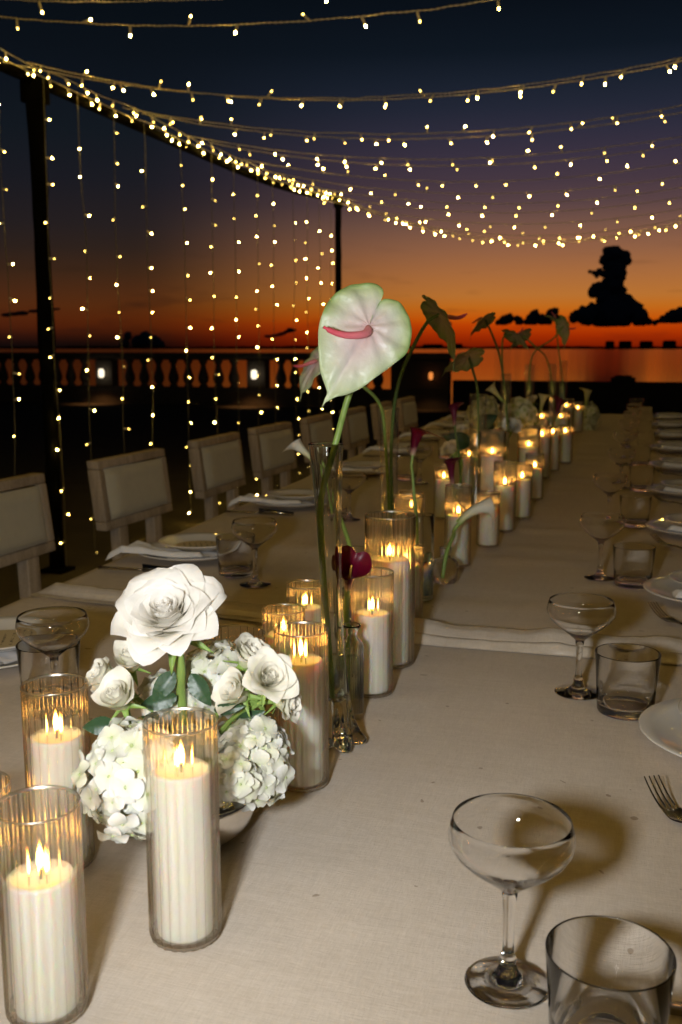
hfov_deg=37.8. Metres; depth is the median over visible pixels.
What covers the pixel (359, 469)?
napkin
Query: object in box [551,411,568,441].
candle
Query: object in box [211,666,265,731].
spray rose
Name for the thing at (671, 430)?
salad plate
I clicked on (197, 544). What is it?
menu card
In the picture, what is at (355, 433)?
dining chair
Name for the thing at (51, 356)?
light strand
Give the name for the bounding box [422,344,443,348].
building
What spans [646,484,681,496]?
dinner plate
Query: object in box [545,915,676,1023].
tumbler
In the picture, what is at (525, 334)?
anthurium
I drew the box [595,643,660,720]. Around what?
tumbler
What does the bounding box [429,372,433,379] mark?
wall lamp
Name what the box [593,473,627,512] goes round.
coupe glass
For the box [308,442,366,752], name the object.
tower vase
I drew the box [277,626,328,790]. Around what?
candle
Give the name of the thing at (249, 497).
napkin
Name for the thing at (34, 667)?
tumbler
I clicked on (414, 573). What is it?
candle
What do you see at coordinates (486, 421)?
leaf
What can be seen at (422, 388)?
balustrade
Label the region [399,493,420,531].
candle
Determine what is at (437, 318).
anthurium
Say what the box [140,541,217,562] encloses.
dinner plate
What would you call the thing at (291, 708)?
spray rose
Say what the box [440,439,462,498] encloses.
spray rose
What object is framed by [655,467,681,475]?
fork
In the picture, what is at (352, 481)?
coupe glass
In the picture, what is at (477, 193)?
light string
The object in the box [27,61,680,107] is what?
light string
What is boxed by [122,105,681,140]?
light string
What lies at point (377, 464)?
salad plate
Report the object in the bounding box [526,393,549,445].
calla lily
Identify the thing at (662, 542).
fork
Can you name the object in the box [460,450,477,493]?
candle
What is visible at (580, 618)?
coupe glass
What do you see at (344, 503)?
tumbler
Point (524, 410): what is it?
hydrangea
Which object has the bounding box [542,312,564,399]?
anthurium
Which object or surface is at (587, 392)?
calla lily
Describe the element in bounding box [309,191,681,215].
light string
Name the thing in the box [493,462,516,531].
candle
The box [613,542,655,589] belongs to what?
tumbler
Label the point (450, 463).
calla lily
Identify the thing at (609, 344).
building
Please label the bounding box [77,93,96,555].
light strand
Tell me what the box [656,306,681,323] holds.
cloud
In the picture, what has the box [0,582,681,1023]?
tablecloth
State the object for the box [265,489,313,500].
salad plate
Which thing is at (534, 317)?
cloud
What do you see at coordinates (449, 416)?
napkin
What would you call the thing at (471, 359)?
anthurium
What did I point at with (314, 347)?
shore
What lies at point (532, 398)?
calla lily
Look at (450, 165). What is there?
light string
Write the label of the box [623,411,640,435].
coupe glass
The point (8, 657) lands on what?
napkin
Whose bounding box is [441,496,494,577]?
calla lily
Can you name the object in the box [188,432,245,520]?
dining chair
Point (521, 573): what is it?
tablecloth
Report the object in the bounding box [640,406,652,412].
tumbler
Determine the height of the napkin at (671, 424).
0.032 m
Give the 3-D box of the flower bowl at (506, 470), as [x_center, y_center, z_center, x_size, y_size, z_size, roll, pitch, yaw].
[0.565,-0.144,3.776,0.160,0.053,0.160,3,10,17]
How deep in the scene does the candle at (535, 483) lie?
3.30 m
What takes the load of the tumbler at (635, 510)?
on the tablecloth at (521, 573)
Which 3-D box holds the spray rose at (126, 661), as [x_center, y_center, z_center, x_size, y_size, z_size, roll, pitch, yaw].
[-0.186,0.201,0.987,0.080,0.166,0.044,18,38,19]
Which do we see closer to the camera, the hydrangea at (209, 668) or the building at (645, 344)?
the hydrangea at (209, 668)
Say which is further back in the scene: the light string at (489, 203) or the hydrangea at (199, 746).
the light string at (489, 203)
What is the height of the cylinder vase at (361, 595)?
0.154 m
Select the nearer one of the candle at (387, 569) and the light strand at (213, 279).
the candle at (387, 569)
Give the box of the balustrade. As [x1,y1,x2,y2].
[0,352,451,408]
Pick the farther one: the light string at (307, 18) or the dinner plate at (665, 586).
the light string at (307, 18)
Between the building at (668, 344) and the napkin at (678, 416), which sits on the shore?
the building at (668, 344)
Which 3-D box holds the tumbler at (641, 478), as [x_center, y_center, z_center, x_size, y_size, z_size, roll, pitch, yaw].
[1.060,-0.117,3.510,0.088,0.086,0.088,3,10,17]
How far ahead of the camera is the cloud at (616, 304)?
4871.35 m
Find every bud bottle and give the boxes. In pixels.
[344,622,363,717]
[433,546,457,583]
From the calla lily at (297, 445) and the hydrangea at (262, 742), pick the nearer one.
the hydrangea at (262, 742)
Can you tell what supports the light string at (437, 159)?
hanging from the canopy beam
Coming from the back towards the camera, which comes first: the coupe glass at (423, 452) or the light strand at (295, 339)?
the light strand at (295, 339)
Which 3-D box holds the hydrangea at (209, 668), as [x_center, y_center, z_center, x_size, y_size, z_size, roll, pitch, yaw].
[-0.123,0.205,1.024,0.083,0.149,0.092,-8,12,-38]
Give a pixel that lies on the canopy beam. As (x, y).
(21, 74)
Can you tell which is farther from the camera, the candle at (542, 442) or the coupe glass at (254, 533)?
the candle at (542, 442)
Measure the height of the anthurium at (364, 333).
0.509 m
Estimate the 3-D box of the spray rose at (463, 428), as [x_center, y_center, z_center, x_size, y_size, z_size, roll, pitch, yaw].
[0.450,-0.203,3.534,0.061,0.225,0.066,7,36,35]
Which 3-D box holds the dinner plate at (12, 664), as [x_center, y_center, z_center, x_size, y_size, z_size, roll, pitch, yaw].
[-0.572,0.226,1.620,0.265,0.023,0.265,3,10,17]
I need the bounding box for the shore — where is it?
[0,346,681,348]
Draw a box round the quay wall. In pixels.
[452,380,681,411]
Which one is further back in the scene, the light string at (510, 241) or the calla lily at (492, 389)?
the light string at (510, 241)
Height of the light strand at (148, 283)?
2.590 m
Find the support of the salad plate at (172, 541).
on the dinner plate at (156, 544)
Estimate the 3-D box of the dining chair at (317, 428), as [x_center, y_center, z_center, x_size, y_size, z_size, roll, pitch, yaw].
[0.092,-0.116,5.734,0.535,0.865,0.475,3,10,16]
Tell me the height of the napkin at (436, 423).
0.038 m
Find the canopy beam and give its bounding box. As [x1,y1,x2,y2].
[0,58,340,200]
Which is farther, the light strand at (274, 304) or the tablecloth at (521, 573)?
the light strand at (274, 304)
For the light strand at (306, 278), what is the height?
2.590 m
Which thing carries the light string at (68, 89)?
attached to the canopy beam
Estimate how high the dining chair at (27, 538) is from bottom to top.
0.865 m
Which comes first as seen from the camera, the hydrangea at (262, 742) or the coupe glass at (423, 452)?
the hydrangea at (262, 742)
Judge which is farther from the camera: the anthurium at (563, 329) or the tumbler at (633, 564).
the anthurium at (563, 329)
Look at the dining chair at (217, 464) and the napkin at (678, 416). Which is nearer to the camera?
the dining chair at (217, 464)
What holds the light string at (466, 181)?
hanging from the canopy beam
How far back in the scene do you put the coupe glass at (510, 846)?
0.78 m
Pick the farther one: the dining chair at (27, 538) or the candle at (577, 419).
the candle at (577, 419)
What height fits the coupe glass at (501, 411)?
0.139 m
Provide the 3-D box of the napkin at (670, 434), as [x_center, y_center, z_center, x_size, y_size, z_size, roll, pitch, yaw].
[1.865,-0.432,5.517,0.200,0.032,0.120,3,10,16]
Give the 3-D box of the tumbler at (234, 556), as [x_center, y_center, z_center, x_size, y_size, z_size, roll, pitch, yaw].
[-0.234,0.097,2.209,0.088,0.086,0.088,3,10,17]
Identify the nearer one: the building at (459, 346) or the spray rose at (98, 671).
the spray rose at (98, 671)
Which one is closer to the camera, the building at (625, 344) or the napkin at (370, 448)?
the napkin at (370, 448)
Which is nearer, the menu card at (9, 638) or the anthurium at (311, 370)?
the menu card at (9, 638)
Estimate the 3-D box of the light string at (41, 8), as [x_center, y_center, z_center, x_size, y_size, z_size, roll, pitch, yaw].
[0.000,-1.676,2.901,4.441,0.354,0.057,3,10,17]
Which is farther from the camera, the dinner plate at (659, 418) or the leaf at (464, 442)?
the dinner plate at (659, 418)
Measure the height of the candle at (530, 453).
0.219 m
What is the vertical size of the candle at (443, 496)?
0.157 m
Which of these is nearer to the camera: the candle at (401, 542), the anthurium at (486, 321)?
the candle at (401, 542)
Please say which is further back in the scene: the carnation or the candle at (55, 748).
the carnation
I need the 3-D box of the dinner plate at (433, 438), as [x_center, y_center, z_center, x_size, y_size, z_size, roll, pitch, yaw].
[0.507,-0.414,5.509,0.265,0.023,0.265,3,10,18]
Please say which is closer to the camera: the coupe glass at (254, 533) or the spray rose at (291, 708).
the spray rose at (291, 708)
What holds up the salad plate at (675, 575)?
on the dinner plate at (665, 586)
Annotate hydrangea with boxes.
[71,715,188,843]
[137,668,192,729]
[170,720,231,815]
[185,639,256,725]
[208,740,261,806]
[218,714,294,811]
[463,395,502,432]
[502,396,537,430]
[577,401,601,427]
[581,420,596,430]
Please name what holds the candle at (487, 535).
on the tablecloth at (521, 573)
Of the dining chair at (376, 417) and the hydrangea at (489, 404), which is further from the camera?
the dining chair at (376, 417)
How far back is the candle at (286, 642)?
1.42 m
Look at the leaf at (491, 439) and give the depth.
3.38 m
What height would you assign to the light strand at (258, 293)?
2.613 m
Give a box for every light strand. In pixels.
[0,148,19,580]
[43,78,68,565]
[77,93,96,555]
[113,109,128,532]
[141,123,153,448]
[180,149,191,513]
[210,153,219,503]
[233,163,238,487]
[255,173,261,494]
[271,180,277,485]
[293,219,299,473]
[305,204,308,466]
[318,220,322,409]
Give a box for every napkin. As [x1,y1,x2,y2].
[0,651,16,664]
[106,540,216,559]
[228,493,312,506]
[342,467,379,471]
[362,445,406,453]
[398,432,442,438]
[425,422,460,427]
[446,414,467,418]
[657,415,681,417]
[658,422,681,425]
[659,432,681,435]
[660,445,681,448]
[662,462,681,466]
[663,487,681,492]
[667,525,681,532]
[672,589,681,598]
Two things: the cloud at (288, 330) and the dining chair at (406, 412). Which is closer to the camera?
the dining chair at (406, 412)
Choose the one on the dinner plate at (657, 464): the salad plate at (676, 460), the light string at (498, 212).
the salad plate at (676, 460)
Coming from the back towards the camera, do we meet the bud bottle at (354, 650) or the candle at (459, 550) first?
the candle at (459, 550)
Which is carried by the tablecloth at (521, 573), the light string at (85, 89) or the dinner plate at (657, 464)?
the dinner plate at (657, 464)
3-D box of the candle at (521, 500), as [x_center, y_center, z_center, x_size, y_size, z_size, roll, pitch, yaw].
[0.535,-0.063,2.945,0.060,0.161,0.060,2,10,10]
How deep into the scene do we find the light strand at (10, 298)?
5.02 m
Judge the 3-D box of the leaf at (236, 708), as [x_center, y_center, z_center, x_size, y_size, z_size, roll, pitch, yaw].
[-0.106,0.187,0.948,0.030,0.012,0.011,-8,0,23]
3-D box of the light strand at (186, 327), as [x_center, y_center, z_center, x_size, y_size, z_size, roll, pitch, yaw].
[-1.076,-1.253,6.935,0.038,2.561,0.084,3,10,17]
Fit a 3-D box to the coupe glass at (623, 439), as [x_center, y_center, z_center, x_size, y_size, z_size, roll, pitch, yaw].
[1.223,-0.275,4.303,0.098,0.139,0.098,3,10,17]
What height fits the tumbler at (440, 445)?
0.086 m
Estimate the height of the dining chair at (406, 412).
0.865 m
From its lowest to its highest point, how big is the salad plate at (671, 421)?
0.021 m
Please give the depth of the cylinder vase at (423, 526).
1.97 m
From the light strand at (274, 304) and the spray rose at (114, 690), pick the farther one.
the light strand at (274, 304)
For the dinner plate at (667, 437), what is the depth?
5.50 m
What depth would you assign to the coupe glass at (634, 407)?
6.42 m
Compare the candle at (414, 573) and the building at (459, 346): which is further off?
the building at (459, 346)
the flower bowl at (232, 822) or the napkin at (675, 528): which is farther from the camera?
the napkin at (675, 528)
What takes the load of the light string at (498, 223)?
hanging from the canopy beam
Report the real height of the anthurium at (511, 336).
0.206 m
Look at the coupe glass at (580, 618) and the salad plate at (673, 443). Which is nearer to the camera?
the coupe glass at (580, 618)
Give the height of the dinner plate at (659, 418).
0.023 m
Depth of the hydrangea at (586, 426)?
6.15 m
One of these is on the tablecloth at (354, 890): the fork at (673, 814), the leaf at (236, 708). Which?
the fork at (673, 814)
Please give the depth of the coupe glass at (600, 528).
2.15 m
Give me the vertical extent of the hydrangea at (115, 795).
0.129 m
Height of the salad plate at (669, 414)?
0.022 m
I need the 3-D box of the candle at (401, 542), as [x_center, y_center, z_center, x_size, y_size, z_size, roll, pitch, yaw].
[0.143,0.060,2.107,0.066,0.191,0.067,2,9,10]
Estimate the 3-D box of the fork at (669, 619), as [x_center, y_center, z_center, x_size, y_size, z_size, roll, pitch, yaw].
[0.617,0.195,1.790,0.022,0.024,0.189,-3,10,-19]
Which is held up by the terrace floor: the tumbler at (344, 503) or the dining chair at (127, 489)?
the dining chair at (127, 489)
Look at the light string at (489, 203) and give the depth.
8.28 m
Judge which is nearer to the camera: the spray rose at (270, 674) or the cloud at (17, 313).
the spray rose at (270, 674)
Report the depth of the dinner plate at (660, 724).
1.29 m
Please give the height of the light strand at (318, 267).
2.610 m
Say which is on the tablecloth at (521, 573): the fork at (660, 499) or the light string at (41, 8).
the fork at (660, 499)
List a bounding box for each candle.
[0,780,14,893]
[0,797,88,1022]
[21,681,94,869]
[142,718,221,951]
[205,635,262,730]
[262,609,303,654]
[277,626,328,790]
[286,589,322,661]
[352,579,393,698]
[364,521,415,668]
[393,496,424,555]
[393,546,423,617]
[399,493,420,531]
[433,472,452,518]
[444,486,471,567]
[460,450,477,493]
[477,435,505,514]
[477,493,499,547]
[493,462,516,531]
[513,469,532,518]
[517,431,539,477]
[525,454,543,499]
[533,428,550,478]
[534,413,547,436]
[545,429,559,470]
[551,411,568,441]
[558,426,573,462]
[559,399,574,435]
[572,406,582,430]
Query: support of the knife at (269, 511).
on the tablecloth at (521, 573)
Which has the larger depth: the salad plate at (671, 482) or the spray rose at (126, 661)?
the salad plate at (671, 482)
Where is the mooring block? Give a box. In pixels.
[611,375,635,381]
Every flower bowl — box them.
[145,802,252,848]
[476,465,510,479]
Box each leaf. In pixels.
[82,716,110,734]
[145,712,158,719]
[214,703,244,715]
[237,710,265,719]
[443,432,470,449]
[473,414,497,430]
[473,420,493,434]
[480,431,502,447]
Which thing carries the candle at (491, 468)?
on the tablecloth at (521, 573)
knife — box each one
[98,564,169,571]
[225,508,293,515]
[363,454,406,457]
[399,439,437,441]
[426,427,453,429]
[669,1001,681,1016]
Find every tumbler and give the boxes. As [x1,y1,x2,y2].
[15,640,79,708]
[215,533,252,577]
[342,489,347,516]
[395,456,417,480]
[437,439,452,458]
[468,430,483,442]
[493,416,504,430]
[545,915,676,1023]
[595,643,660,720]
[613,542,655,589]
[620,494,651,527]
[629,465,654,491]
[630,445,650,465]
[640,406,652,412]
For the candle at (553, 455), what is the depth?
4.07 m
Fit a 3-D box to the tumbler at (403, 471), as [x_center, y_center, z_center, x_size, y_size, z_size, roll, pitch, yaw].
[0.251,-0.166,3.807,0.088,0.086,0.088,3,10,17]
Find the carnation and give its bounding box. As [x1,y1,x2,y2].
[497,416,522,453]
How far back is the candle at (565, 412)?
5.63 m
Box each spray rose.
[84,657,139,704]
[91,666,147,723]
[113,640,173,732]
[210,632,270,726]
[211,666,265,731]
[219,646,298,734]
[231,684,301,726]
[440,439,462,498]
[456,424,471,455]
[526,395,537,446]
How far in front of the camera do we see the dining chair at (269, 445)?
4.96 m
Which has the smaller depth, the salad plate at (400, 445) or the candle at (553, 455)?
the candle at (553, 455)
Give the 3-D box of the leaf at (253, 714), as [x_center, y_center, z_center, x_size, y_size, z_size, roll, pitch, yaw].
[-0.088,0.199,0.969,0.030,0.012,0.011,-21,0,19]
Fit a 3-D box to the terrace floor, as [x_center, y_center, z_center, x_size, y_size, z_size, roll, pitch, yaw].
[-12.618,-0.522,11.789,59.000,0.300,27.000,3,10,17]
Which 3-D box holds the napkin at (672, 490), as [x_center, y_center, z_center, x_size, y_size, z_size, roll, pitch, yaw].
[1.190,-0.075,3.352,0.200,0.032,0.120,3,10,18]
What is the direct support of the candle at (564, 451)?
on the tablecloth at (521, 573)
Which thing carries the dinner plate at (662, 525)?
on the tablecloth at (521, 573)
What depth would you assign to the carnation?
3.44 m
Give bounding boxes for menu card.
[0,630,21,647]
[175,541,215,546]
[281,494,310,496]
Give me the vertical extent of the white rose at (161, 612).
0.238 m
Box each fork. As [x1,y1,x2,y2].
[644,775,681,822]
[648,602,681,624]
[650,533,681,548]
[651,493,681,504]
[655,449,678,455]
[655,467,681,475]
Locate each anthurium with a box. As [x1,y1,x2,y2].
[293,347,390,537]
[318,283,411,444]
[389,295,466,537]
[442,348,484,482]
[470,312,508,422]
[501,327,528,370]
[510,328,554,409]
[529,315,575,391]
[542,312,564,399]
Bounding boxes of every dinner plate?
[0,661,17,668]
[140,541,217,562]
[252,494,314,508]
[342,465,394,475]
[377,447,408,454]
[422,435,444,439]
[436,424,472,427]
[638,698,681,756]
[643,575,681,602]
[645,518,681,536]
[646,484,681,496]
[647,461,681,470]
[651,444,681,452]
[652,423,681,427]
[653,415,681,419]
[655,432,681,438]
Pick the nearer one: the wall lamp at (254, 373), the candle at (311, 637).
the candle at (311, 637)
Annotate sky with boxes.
[0,0,681,346]
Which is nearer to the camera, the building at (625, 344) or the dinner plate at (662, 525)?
the dinner plate at (662, 525)
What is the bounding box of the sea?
[0,349,681,403]
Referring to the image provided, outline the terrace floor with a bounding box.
[0,401,681,607]
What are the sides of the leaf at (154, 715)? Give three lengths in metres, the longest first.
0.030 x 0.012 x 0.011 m
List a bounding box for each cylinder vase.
[342,546,372,622]
[406,512,433,601]
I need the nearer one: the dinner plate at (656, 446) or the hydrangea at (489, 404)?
the hydrangea at (489, 404)
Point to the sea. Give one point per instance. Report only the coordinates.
(652, 365)
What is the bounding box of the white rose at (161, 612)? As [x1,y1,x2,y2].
[110,564,226,730]
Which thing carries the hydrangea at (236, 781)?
in the flower bowl at (232, 822)
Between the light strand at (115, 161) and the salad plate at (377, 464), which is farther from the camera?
the light strand at (115, 161)
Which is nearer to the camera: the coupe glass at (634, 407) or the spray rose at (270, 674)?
the spray rose at (270, 674)
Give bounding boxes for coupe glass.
[15,606,88,720]
[231,517,277,587]
[342,471,365,520]
[407,445,432,483]
[448,793,575,1009]
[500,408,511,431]
[547,593,615,699]
[579,512,624,580]
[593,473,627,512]
[608,448,635,488]
[613,432,635,464]
[619,420,638,447]
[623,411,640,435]
[626,404,641,410]
[630,398,643,417]
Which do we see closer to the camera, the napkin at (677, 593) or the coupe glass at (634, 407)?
the napkin at (677, 593)
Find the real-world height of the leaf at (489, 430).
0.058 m
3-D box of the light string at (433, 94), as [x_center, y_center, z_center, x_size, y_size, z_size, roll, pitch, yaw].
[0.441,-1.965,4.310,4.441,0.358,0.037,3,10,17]
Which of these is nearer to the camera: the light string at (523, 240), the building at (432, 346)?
the light string at (523, 240)
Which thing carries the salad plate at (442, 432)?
on the dinner plate at (433, 438)
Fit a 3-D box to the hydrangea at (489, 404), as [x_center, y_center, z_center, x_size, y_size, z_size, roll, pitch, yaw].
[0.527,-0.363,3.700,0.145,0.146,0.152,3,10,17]
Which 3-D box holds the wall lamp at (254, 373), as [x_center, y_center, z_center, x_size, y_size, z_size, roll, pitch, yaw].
[-1.892,-3.010,21.791,0.130,0.200,0.185,3,10,17]
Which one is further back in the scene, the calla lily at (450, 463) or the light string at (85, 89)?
the light string at (85, 89)
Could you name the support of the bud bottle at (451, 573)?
on the tablecloth at (521, 573)
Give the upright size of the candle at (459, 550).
0.187 m
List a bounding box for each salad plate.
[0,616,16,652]
[158,532,221,551]
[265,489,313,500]
[342,461,388,469]
[387,443,424,448]
[427,430,447,435]
[656,412,681,415]
[656,420,681,423]
[657,429,681,432]
[658,441,681,445]
[659,457,681,463]
[661,479,681,488]
[663,513,681,525]
[668,569,681,583]
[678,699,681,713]
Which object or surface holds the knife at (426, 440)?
on the tablecloth at (521, 573)
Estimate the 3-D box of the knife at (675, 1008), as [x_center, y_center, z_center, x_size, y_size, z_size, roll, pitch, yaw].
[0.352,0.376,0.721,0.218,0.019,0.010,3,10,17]
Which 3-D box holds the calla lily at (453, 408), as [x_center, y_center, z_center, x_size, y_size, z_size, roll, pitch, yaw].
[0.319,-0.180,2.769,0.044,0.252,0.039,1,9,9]
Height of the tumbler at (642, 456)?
0.086 m
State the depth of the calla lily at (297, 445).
1.94 m
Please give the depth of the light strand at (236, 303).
7.75 m
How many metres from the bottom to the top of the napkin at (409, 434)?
0.038 m
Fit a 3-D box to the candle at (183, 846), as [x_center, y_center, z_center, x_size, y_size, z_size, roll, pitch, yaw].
[-0.133,0.267,0.840,0.062,0.193,0.062,9,13,43]
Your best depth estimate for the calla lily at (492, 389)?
3.34 m
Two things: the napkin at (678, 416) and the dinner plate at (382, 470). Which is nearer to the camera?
the dinner plate at (382, 470)
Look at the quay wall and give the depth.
20.23 m
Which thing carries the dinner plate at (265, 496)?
on the tablecloth at (521, 573)
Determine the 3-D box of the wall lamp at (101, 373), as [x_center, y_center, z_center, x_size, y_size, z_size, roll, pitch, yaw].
[-5.496,-3.190,22.882,0.130,0.200,0.185,3,10,17]
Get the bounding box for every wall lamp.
[98,369,104,377]
[251,370,257,378]
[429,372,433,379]
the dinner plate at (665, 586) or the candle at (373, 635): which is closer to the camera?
the candle at (373, 635)
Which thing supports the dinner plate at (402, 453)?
on the tablecloth at (521, 573)
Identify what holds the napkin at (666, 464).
on the dinner plate at (657, 464)
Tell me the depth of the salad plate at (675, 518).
2.75 m
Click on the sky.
(474, 46)
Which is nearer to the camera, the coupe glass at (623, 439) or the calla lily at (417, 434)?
the calla lily at (417, 434)
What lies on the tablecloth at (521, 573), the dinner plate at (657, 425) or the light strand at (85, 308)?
the dinner plate at (657, 425)
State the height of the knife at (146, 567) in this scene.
0.019 m
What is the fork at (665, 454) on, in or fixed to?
on the tablecloth at (521, 573)
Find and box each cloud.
[1,308,59,316]
[119,331,164,346]
[264,328,296,337]
[495,307,559,324]
[568,245,657,326]
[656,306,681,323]
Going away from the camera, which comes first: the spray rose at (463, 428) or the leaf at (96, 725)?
the leaf at (96, 725)
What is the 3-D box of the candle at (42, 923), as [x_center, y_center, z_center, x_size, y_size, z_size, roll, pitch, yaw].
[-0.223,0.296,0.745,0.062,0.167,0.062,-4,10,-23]
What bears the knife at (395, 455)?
on the tablecloth at (521, 573)
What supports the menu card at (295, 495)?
on the salad plate at (276, 494)
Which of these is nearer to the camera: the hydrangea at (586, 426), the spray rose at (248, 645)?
the spray rose at (248, 645)
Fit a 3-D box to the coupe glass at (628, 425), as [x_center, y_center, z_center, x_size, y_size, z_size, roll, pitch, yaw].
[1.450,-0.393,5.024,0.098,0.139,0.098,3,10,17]
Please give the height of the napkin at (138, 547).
0.038 m
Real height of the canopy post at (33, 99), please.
2.632 m
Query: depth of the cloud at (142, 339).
5677.39 m
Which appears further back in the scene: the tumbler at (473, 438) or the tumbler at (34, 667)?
the tumbler at (473, 438)
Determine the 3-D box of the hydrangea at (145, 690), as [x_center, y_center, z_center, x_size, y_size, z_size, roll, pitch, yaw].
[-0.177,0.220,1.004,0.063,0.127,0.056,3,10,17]
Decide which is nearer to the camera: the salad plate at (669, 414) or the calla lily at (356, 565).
the calla lily at (356, 565)
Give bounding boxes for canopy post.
[20,79,74,573]
[334,198,342,441]
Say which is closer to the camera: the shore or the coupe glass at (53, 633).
the coupe glass at (53, 633)
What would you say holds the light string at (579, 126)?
hanging from the canopy beam
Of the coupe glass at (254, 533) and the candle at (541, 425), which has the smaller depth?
the coupe glass at (254, 533)
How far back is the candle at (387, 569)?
1.55 m
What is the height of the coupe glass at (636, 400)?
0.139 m
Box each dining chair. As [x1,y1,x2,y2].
[0,473,55,598]
[86,448,172,560]
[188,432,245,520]
[248,422,296,494]
[300,413,333,474]
[339,406,368,458]
[370,401,394,445]
[396,396,417,433]
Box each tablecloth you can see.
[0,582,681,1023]
[29,411,681,666]
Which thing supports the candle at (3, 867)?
on the tablecloth at (354, 890)
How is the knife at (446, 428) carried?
on the tablecloth at (521, 573)
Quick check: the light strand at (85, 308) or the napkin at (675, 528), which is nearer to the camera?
the napkin at (675, 528)
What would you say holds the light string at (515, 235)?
hanging from the canopy beam
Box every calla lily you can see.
[283,439,351,546]
[342,545,371,637]
[409,427,445,515]
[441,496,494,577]
[443,457,467,505]
[449,402,463,491]
[485,382,508,432]
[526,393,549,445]
[549,395,563,433]
[581,388,591,405]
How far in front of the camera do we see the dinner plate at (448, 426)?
6.18 m
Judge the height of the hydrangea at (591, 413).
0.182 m
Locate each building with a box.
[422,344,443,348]
[456,344,462,348]
[605,341,613,348]
[619,341,631,348]
[639,341,652,348]
[662,340,676,348]
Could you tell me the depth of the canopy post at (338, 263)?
10.36 m
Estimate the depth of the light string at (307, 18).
3.44 m
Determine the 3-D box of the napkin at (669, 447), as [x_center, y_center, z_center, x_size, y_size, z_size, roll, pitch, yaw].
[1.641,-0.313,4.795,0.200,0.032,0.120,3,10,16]
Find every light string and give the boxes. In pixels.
[0,0,499,36]
[0,48,340,194]
[0,57,342,200]
[3,57,681,106]
[17,0,326,13]
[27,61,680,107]
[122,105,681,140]
[142,112,681,145]
[185,135,681,164]
[208,142,681,169]
[244,159,679,185]
[267,171,680,197]
[289,179,681,207]
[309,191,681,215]
[323,199,678,227]
[337,201,681,238]
[342,199,681,245]
[343,199,681,243]

